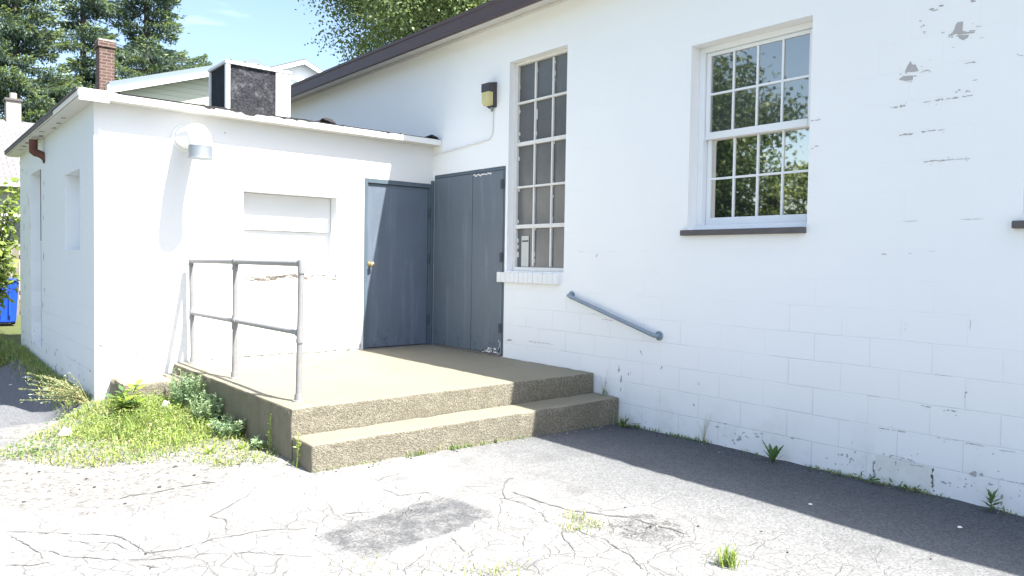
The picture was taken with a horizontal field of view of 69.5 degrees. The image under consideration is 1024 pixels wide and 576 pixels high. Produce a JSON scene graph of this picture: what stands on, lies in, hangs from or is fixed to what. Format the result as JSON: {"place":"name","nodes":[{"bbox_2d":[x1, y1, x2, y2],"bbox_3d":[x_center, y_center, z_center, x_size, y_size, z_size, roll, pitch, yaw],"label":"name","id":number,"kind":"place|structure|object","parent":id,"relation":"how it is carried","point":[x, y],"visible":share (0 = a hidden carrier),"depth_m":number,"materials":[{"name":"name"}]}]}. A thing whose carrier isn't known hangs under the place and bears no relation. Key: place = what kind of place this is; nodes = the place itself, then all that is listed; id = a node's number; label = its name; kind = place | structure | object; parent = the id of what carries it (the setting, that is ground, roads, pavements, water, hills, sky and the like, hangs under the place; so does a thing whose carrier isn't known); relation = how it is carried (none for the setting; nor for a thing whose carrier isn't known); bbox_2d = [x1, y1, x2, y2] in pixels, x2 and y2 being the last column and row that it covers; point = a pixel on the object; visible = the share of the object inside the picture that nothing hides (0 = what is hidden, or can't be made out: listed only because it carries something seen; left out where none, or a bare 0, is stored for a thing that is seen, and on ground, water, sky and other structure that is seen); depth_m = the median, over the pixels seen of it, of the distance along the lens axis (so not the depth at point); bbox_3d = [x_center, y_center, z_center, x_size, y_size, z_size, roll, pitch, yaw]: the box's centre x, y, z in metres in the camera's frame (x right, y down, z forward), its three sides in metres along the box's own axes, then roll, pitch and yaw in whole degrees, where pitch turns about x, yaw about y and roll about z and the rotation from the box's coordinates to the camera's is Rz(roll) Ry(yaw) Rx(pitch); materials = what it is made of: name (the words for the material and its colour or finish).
{"place":"outdoors","nodes":[
{"label":"outdoors","id":0,"kind":"place"},
{"bbox_2d":[0,0,406,116],"label":"sky","id":1,"kind":"structure","parent":0,"point":[271,32],"materials":[{"name":"blue"}]},
{"bbox_2d":[1,426,1016,575],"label":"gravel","id":2,"kind":"structure","parent":0,"point":[159,486],"depth_m":4.96,"materials":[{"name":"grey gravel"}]},
{"bbox_2d":[0,299,1023,575],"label":"ground","id":3,"kind":"structure","parent":0,"point":[268,517],"depth_m":4.36,"materials":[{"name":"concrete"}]},
{"bbox_2d":[0,278,18,323],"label":"wheeled bin","id":4,"kind":"object","parent":3,"relation":"on","point":[9,314],"visible":0.58,"depth_m":14.06,"materials":[{"name":"blue plastic"}]},
{"bbox_2d":[0,177,20,315],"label":"shrub","id":5,"kind":"object","parent":3,"relation":"on","point":[10,266],"visible":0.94,"depth_m":12.36,"materials":[{"name":"green plant"}]},
{"bbox_2d":[2,244,20,314],"bbox_3d":[-12.186,-0.124,15.532,6.508,1.790,0.106,-1,3,-40],"label":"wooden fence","id":6,"kind":"object","parent":3,"relation":"on","point":[14,251],"visible":0.01,"depth_m":16.45,"materials":[{"name":"white wood"}]},
{"bbox_2d":[0,92,34,298],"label":"neighbor house","id":7,"kind":"structure","parent":3,"relation":"on","point":[13,128],"depth_m":23.09,"materials":[{"name":"beige"}]},
{"bbox_2d":[1,213,19,245],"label":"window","id":8,"kind":"structure","parent":7,"relation":"in","point":[17,226],"depth_m":21.67,"materials":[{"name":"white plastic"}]},
{"bbox_2d":[0,0,83,122],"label":"spruce tree","id":9,"kind":"object","parent":3,"relation":"on","point":[16,25],"visible":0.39,"depth_m":35.19,"materials":[{"name":"green plant"}]},
{"bbox_2d":[0,332,89,418],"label":"lawn","id":10,"kind":"structure","parent":3,"relation":"on","point":[25,356],"depth_m":9.52,"materials":[{"name":"green plant"}]},
{"bbox_2d":[7,437,91,456],"bbox_3d":[-3.445,1.166,5.460,0.610,0.100,0.370,-1,3,-40],"label":"weed","id":11,"kind":"object","parent":3,"relation":"on","point":[38,444],"visible":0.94,"depth_m":5.42,"materials":[{"name":"green plant"}]},
{"bbox_2d":[19,372,90,403],"bbox_3d":[-4.431,0.958,6.982,0.681,0.344,0.504,1,2,3],"label":"wild shrub","id":12,"kind":"object","parent":3,"relation":"on","point":[73,396],"visible":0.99,"depth_m":7.08,"materials":[{"name":"green plant"}]},
{"bbox_2d":[58,427,72,435],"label":"litter","id":13,"kind":"object","parent":3,"relation":"on","point":[64,430],"visible":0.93,"depth_m":5.90,"materials":[{"name":"white paper"}]},
{"bbox_2d":[38,0,123,104],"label":"spruce tree","id":14,"kind":"object","parent":3,"relation":"on","point":[84,32],"visible":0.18,"depth_m":37.85,"materials":[{"name":"green plant"}]},
{"bbox_2d":[103,379,146,415],"bbox_3d":[-3.389,0.979,6.466,0.352,0.319,0.344,-1,3,-40],"label":"sapling","id":15,"kind":"object","parent":3,"relation":"on","point":[124,399],"visible":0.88,"depth_m":6.45,"materials":[{"name":"green plant"}]},
{"bbox_2d":[0,390,278,468],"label":"grass patch","id":16,"kind":"object","parent":3,"relation":"on","point":[141,418],"visible":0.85,"depth_m":5.92,"materials":[{"name":"green plant"}]},
{"bbox_2d":[70,0,211,88],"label":"spruce tree","id":17,"kind":"object","parent":3,"relation":"on","point":[136,54],"visible":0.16,"depth_m":39.73,"materials":[{"name":"green plant"}]},
{"bbox_2d":[109,373,175,402],"bbox_3d":[-3.590,1.080,7.177,0.477,0.419,0.616,-1,3,-40],"label":"concrete slab","id":18,"kind":"object","parent":3,"relation":"on","point":[158,382],"depth_m":7.02,"materials":[{"name":"grey concrete"}]},
{"bbox_2d":[162,373,184,389],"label":"concrete slab","id":19,"kind":"structure","parent":3,"relation":"on","point":[167,374],"depth_m":7.37,"materials":[{"name":"grey concrete"}]},
{"bbox_2d":[167,367,207,409],"bbox_3d":[-2.981,0.958,6.836,0.416,0.422,0.409,0,2,-14],"label":"mugwort","id":20,"kind":"object","parent":3,"relation":"on","point":[188,384],"visible":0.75,"depth_m":6.77,"materials":[{"name":"green plant"}]},
{"bbox_2d":[94,38,296,105],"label":"neighbor house","id":21,"kind":"structure","parent":3,"relation":"on","point":[191,85],"depth_m":18.40,"materials":[{"name":"white"}]},
{"bbox_2d":[185,389,223,423],"bbox_3d":[-2.689,1.066,6.495,0.344,0.294,0.398,-1,3,-40],"label":"mugwort","id":22,"kind":"object","parent":3,"relation":"on","point":[209,408],"visible":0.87,"depth_m":6.46,"materials":[{"name":"green plant"}]},
{"bbox_2d":[200,443,221,453],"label":"leafy weed","id":23,"kind":"object","parent":3,"relation":"on","point":[211,450],"visible":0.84,"depth_m":5.52,"materials":[{"name":"green plant"}]},
{"bbox_2d":[4,87,440,401],"bbox_3d":[-4.314,-0.363,10.369,4.098,3.268,5.660,-1,3,-40],"label":"annex","id":24,"kind":"object","parent":3,"relation":"on","point":[128,209],"visible":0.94,"depth_m":8.25,"materials":[{"name":"paint"}]},
{"bbox_2d":[171,123,213,159],"bbox_3d":[-3.187,-1.481,7.412,0.286,0.398,0.607,-1,3,-40],"label":"exhaust vent","id":25,"kind":"object","parent":24,"relation":"attached to","point":[194,140],"visible":1,"depth_m":7.24,"materials":[{"name":"white metal"}]},
{"bbox_2d":[208,59,291,116],"bbox_3d":[-3.257,-2.294,9.163,0.815,0.832,0.644,-1,3,-40],"label":"rooftop unit","id":26,"kind":"object","parent":24,"relation":"on","point":[242,86],"visible":0.64,"depth_m":8.93,"materials":[{"name":"white paint"}]},
{"bbox_2d":[317,118,335,123],"bbox_3d":[-2.152,-1.930,8.562,0.175,0.092,0.224,2,2,30],"label":"tar lump","id":27,"kind":"object","parent":24,"relation":"on","point":[327,120],"visible":0.65,"depth_m":8.52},
{"bbox_2d":[363,178,433,348],"bbox_3d":[-1.437,-0.322,9.355,1.000,2.136,0.148,-1,3,-40],"label":"door","id":28,"kind":"structure","parent":24,"relation":"in","point":[399,215],"depth_m":9.36,"materials":[{"name":"paint"}]},
{"bbox_2d":[426,135,437,138],"bbox_3d":[-1.029,-1.938,9.470,0.112,0.063,0.183,3,3,40],"label":"tar lump","id":29,"kind":"object","parent":24,"relation":"on","point":[432,136],"visible":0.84,"depth_m":9.44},
{"bbox_2d":[208,413,246,437],"bbox_3d":[-2.328,1.148,6.102,0.358,0.193,0.376,-1,3,-40],"label":"mugwort","id":30,"kind":"object","parent":3,"relation":"on","point":[230,428],"visible":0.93,"depth_m":6.04,"materials":[{"name":"green plant"}]},
{"bbox_2d":[235,441,247,448],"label":"leafy weed","id":31,"kind":"object","parent":3,"relation":"on","point":[241,446],"visible":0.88,"depth_m":5.70,"materials":[{"name":"green plant"}]},
{"bbox_2d":[249,434,266,449],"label":"mugwort","id":32,"kind":"object","parent":3,"relation":"on","point":[255,442],"visible":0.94,"depth_m":5.68,"materials":[{"name":"green plant"}]},
{"bbox_2d":[267,413,272,451],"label":"stalk weed","id":33,"kind":"object","parent":3,"relation":"on","point":[270,435],"visible":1,"depth_m":5.63,"materials":[{"name":"green plant"}]},
{"bbox_2d":[271,59,322,81],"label":"neighbor house","id":34,"kind":"structure","parent":3,"relation":"on","point":[301,69],"depth_m":25.03,"materials":[{"name":"white paint"}]},
{"bbox_2d":[294,432,301,467],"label":"stalk weed","id":35,"kind":"object","parent":3,"relation":"on","point":[298,433],"visible":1,"depth_m":5.25,"materials":[{"name":"green plant"}]},
{"bbox_2d":[295,0,490,64],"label":"maple tree","id":36,"kind":"object","parent":3,"relation":"on","point":[417,15],"visible":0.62,"depth_m":29.93,"materials":[{"name":"green plant"}]},
{"bbox_2d":[174,345,618,472],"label":"concrete steps","id":37,"kind":"structure","parent":3,"relation":"on","point":[358,407],"depth_m":6.41,"materials":[{"name":"beige concrete"}]},
{"bbox_2d":[188,258,304,402],"bbox_3d":[-2.469,0.282,6.648,0.098,1.091,2.685,-1,3,-40],"label":"pipe railing","id":38,"kind":"object","parent":37,"relation":"on","point":[297,332],"visible":1,"depth_m":6.62,"materials":[{"name":"grey metal"}]},
{"bbox_2d":[600,373,607,394],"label":"stalk weed","id":39,"kind":"object","parent":37,"relation":"on","point":[603,391],"visible":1,"depth_m":7.29,"materials":[{"name":"green plant"}]},
{"bbox_2d":[218,423,1023,575],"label":"crack weeds","id":40,"kind":"object","parent":3,"relation":"on","point":[589,518],"visible":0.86,"depth_m":4.69,"materials":[{"name":"green plant"}]},
{"bbox_2d":[611,411,637,426],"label":"broadleaf weed","id":41,"kind":"object","parent":3,"relation":"on","point":[622,423],"visible":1,"depth_m":7.02,"materials":[{"name":"green plant"}]},
{"bbox_2d":[290,0,1023,515],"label":"building","id":42,"kind":"structure","parent":3,"relation":"on","point":[794,228],"depth_m":6.18,"materials":[{"name":"paint"}]},
{"bbox_2d":[433,82,496,155],"bbox_3d":[-0.640,-2.059,9.063,0.123,0.729,1.286,-1,3,-40],"label":"wall lamp","id":43,"kind":"object","parent":42,"relation":"attached to","point":[489,94],"visible":1,"depth_m":8.59,"materials":[{"name":"brown metal"}]},
{"bbox_2d":[432,166,505,355],"bbox_3d":[-0.548,-0.331,9.094,0.080,2.201,1.450,-1,3,-40],"label":"door","id":44,"kind":"structure","parent":42,"relation":"in","point":[469,210],"depth_m":9.02,"materials":[{"name":"paint"}]},
{"bbox_2d":[497,48,567,284],"bbox_3d":[0.254,-1.307,8.187,0.193,2.511,1.068,-1,3,-40],"label":"window","id":45,"kind":"structure","parent":42,"relation":"in","point":[540,82],"depth_m":8.21,"materials":[{"name":"white paint"}]},
{"bbox_2d":[567,291,662,340],"bbox_3d":[0.961,0.259,7.231,0.082,0.415,1.245,-1,3,-40],"label":"handrail","id":46,"kind":"object","parent":42,"relation":"attached to","point":[657,335],"visible":1,"depth_m":7.12,"materials":[{"name":"metal"}]},
{"bbox_2d":[680,21,812,235],"bbox_3d":[1.990,-1.282,6.194,0.285,1.671,1.164,-1,3,-40],"label":"window","id":47,"kind":"structure","parent":42,"relation":"in","point":[755,91],"depth_m":6.24,"materials":[{"name":"white plastic"}]},
{"bbox_2d":[1012,220,1023,228],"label":"window","id":48,"kind":"structure","parent":42,"relation":"in","point":[1019,224],"depth_m":4.60,"materials":[{"name":"white plastic"}]},
{"bbox_2d":[696,416,710,443],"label":"stalk weed","id":49,"kind":"object","parent":3,"relation":"on","point":[703,438],"visible":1,"depth_m":6.40,"materials":[{"name":"green plant"}]},
{"bbox_2d":[714,540,739,570],"bbox_3d":[1.084,1.336,3.709,0.122,0.115,0.160,1,2,1],"label":"grass tuft","id":50,"kind":"object","parent":3,"relation":"on","point":[729,560],"visible":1,"depth_m":3.71,"materials":[{"name":"green plant"}]},
{"bbox_2d":[762,440,783,461],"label":"dandelion","id":51,"kind":"object","parent":3,"relation":"on","point":[774,452],"visible":1,"depth_m":5.80,"materials":[{"name":"green plant"}]},
{"bbox_2d":[852,471,891,484],"bbox_3d":[2.583,1.376,5.283,0.109,0.126,0.279,-1,3,-40],"label":"weed","id":52,"kind":"object","parent":3,"relation":"on","point":[877,482],"visible":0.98,"depth_m":5.27,"materials":[{"name":"green plant"}]},
{"bbox_2d":[888,481,926,494],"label":"weed","id":53,"kind":"object","parent":3,"relation":"on","point":[907,490],"visible":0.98,"depth_m":5.08,"materials":[{"name":"green plant"}]},
{"bbox_2d":[981,488,1003,511],"bbox_3d":[3.056,1.350,4.688,0.141,0.159,0.125,0,2,-25],"label":"leafy weed","id":54,"kind":"object","parent":3,"relation":"on","point":[991,498],"visible":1,"depth_m":4.70,"materials":[{"name":"green plant"}]}
]}

